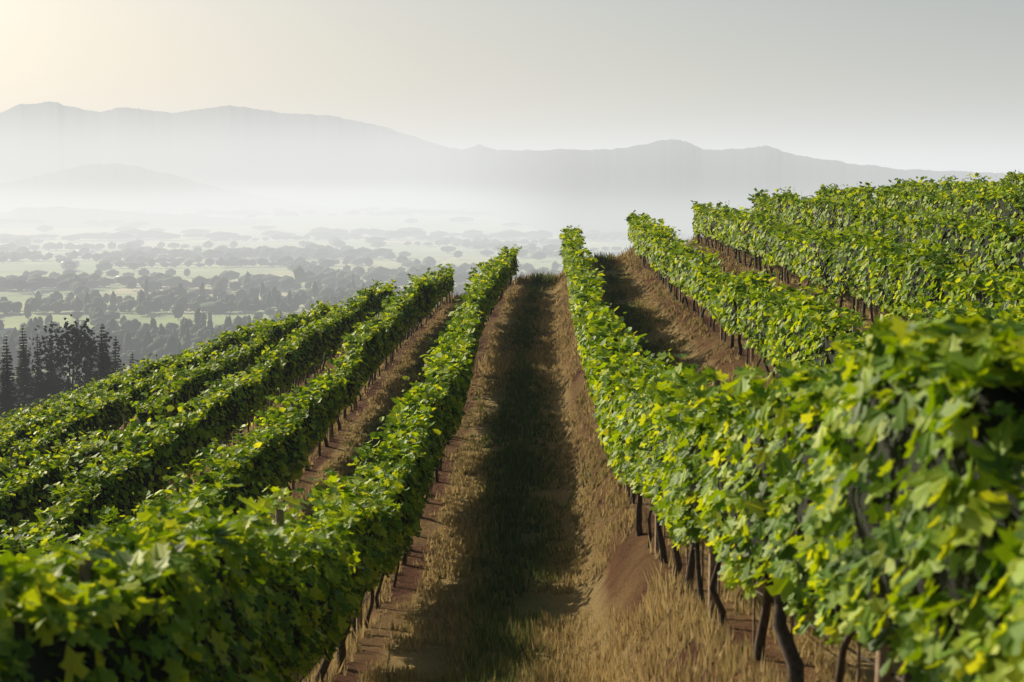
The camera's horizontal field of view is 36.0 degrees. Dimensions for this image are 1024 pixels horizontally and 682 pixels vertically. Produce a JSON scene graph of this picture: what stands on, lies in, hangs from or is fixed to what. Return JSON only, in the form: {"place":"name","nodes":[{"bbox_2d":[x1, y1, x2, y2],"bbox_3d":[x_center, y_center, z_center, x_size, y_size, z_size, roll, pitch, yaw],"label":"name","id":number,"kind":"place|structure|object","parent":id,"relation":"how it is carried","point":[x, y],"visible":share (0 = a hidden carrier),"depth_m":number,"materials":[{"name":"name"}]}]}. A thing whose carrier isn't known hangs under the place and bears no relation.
{"place":"outdoors","nodes":[
{"label":"outdoors","id":0,"kind":"place"},
{"bbox_2d":[0,206,271,227],"bbox_3d":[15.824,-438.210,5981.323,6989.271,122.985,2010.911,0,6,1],"label":"hill ridge","id":1,"kind":"structure","parent":0,"point":[60,217],"depth_m":6291.96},
{"bbox_2d":[0,163,326,212],"bbox_3d":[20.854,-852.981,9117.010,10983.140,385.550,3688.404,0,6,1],"label":"hill","id":2,"kind":"structure","parent":0,"point":[128,188],"depth_m":9557.47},
{"bbox_2d":[0,238,626,365],"bbox_3d":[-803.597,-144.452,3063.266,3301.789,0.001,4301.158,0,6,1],"label":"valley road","id":3,"kind":"structure","parent":0,"point":[382,284],"depth_m":3391.19,"materials":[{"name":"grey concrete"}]},
{"bbox_2d":[0,203,690,384],"bbox_3d":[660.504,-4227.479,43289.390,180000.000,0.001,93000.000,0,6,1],"label":"valley ground","id":4,"kind":"structure","parent":0,"point":[301,224],"depth_m":3962.32,"materials":[{"name":"green plant"}]},
{"bbox_2d":[0,238,623,334],"bbox_3d":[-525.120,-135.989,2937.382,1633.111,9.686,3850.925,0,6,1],"label":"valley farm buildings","id":5,"kind":"structure","parent":4,"relation":"on","point":[3,331],"depth_m":3094.28,"materials":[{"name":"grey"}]},
{"bbox_2d":[0,207,703,392],"bbox_3d":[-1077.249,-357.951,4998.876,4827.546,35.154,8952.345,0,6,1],"label":"valley trees","id":6,"kind":"object","parent":4,"relation":"on","point":[137,338],"visible":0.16,"depth_m":2569.58,"materials":[{"name":"green plant"}]},
{"bbox_2d":[28,243,956,681],"bbox_3d":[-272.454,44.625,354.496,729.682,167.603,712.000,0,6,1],"label":"hillside terrain","id":7,"kind":"structure","parent":0,"point":[620,581],"depth_m":23.84,"materials":[{"name":"soil"}]},
{"bbox_2d":[0,336,20,419],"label":"hillside conifer tree","id":8,"kind":"object","parent":7,"relation":"on","point":[8,400],"visible":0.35,"depth_m":212.47,"materials":[{"name":"green plant"}]},
{"bbox_2d":[12,326,34,412],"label":"hillside conifer tree","id":9,"kind":"object","parent":7,"relation":"on","point":[22,374],"visible":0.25,"depth_m":239.85,"materials":[{"name":"green plant"}]},
{"bbox_2d":[0,393,67,423],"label":"vine row","id":10,"kind":"object","parent":7,"relation":"on","point":[48,402],"visible":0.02,"depth_m":83.84,"materials":[{"name":"green plant"}]},
{"bbox_2d":[32,334,42,394],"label":"hillside conifer tree","id":11,"kind":"object","parent":7,"relation":"on","point":[36,373],"visible":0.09,"depth_m":267.49,"materials":[{"name":"green plant"}]},
{"bbox_2d":[14,372,69,412],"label":"broadleaf tree","id":12,"kind":"object","parent":7,"relation":"on","point":[40,389],"visible":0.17,"depth_m":226.57,"materials":[{"name":"green plant"}]},
{"bbox_2d":[47,330,58,380],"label":"hillside conifer tree","id":13,"kind":"object","parent":7,"relation":"on","point":[51,375],"visible":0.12,"depth_m":254.64,"materials":[{"name":"green plant"}]},
{"bbox_2d":[19,314,120,407],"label":"broadleaf tree","id":14,"kind":"object","parent":7,"relation":"on","point":[77,344],"visible":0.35,"depth_m":227.13,"materials":[{"name":"green plant"}]},
{"bbox_2d":[0,367,142,435],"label":"vine row","id":15,"kind":"object","parent":7,"relation":"on","point":[32,411],"visible":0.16,"depth_m":70.98,"materials":[{"name":"green plant"}]},
{"bbox_2d":[80,343,93,389],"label":"hillside conifer tree","id":16,"kind":"object","parent":7,"relation":"on","point":[86,382],"visible":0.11,"depth_m":229.19,"materials":[{"name":"green plant"}]},
{"bbox_2d":[90,324,117,384],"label":"hillside conifer tree","id":17,"kind":"object","parent":7,"relation":"on","point":[103,366],"visible":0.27,"depth_m":215.68,"materials":[{"name":"green plant"}]},
{"bbox_2d":[0,341,211,458],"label":"vine row","id":18,"kind":"object","parent":7,"relation":"on","point":[17,431],"visible":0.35,"depth_m":65.95,"materials":[{"name":"green plant"}]},
{"bbox_2d":[110,336,122,374],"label":"hillside conifer tree","id":19,"kind":"object","parent":7,"relation":"on","point":[115,361],"visible":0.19,"depth_m":243.57,"materials":[{"name":"green plant"}]},
{"bbox_2d":[129,351,134,369],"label":"hillside conifer tree","id":20,"kind":"object","parent":7,"relation":"on","point":[132,359],"visible":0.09,"depth_m":257.99,"materials":[{"name":"green plant"}]},
{"bbox_2d":[0,318,272,483],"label":"vine row","id":21,"kind":"object","parent":7,"relation":"on","point":[104,411],"visible":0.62,"depth_m":58.21,"materials":[{"name":"green plant"}]},
{"bbox_2d":[0,300,337,545],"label":"vine row","id":22,"kind":"object","parent":7,"relation":"on","point":[23,492],"visible":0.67,"depth_m":49.75,"materials":[{"name":"green plant"}]},
{"bbox_2d":[0,279,396,555],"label":"vine row","id":23,"kind":"object","parent":7,"relation":"on","point":[181,438],"visible":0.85,"depth_m":39.59,"materials":[{"name":"green plant"}]},
{"bbox_2d":[0,264,454,577],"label":"vine row","id":24,"kind":"object","parent":7,"relation":"on","point":[274,452],"visible":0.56,"depth_m":34.75,"materials":[{"name":"green plant"}]},
{"bbox_2d":[0,244,521,681],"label":"vine row","id":25,"kind":"object","parent":7,"relation":"on","point":[250,593],"visible":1,"depth_m":9.77,"materials":[{"name":"green plant"}]},
{"bbox_2d":[27,230,977,681],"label":"alley grass plants","id":26,"kind":"object","parent":7,"relation":"on","point":[521,366],"visible":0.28,"depth_m":25.42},
{"bbox_2d":[559,225,1023,681],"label":"vine row","id":27,"kind":"object","parent":7,"relation":"on","point":[872,495],"visible":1,"depth_m":6.28,"materials":[{"name":"green plant"}]},
{"bbox_2d":[624,210,1023,382],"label":"vine row","id":28,"kind":"object","parent":7,"relation":"on","point":[801,330],"visible":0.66,"depth_m":33.27,"materials":[{"name":"green plant"}]},
{"bbox_2d":[690,200,1023,322],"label":"vine row","id":29,"kind":"object","parent":7,"relation":"on","point":[887,272],"visible":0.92,"depth_m":40.22,"materials":[{"name":"green plant"}]},
{"bbox_2d":[747,186,1023,281],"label":"vine row","id":30,"kind":"object","parent":7,"relation":"on","point":[984,247],"visible":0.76,"depth_m":47.94,"materials":[{"name":"green plant"}]},
{"bbox_2d":[815,180,1023,233],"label":"vine row","id":31,"kind":"object","parent":7,"relation":"on","point":[1012,202],"visible":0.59,"depth_m":59.23,"materials":[{"name":"green plant"}]},
{"bbox_2d":[877,175,1023,199],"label":"vine row","id":32,"kind":"object","parent":7,"relation":"on","point":[911,184],"visible":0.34,"depth_m":72.61,"materials":[{"name":"green plant"}]},
{"bbox_2d":[937,170,1023,190],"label":"vine row","id":33,"kind":"object","parent":7,"relation":"on","point":[1019,177],"visible":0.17,"depth_m":75.48,"materials":[{"name":"green plant"}]},
{"bbox_2d":[0,101,1017,239],"bbox_3d":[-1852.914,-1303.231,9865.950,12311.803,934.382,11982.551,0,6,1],"label":"mountain ridge","id":34,"kind":"structure","parent":0,"point":[311,158],"depth_m":12427.21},
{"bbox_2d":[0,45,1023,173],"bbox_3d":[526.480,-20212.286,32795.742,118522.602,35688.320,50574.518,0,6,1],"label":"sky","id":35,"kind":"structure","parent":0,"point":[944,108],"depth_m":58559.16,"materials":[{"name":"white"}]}
]}

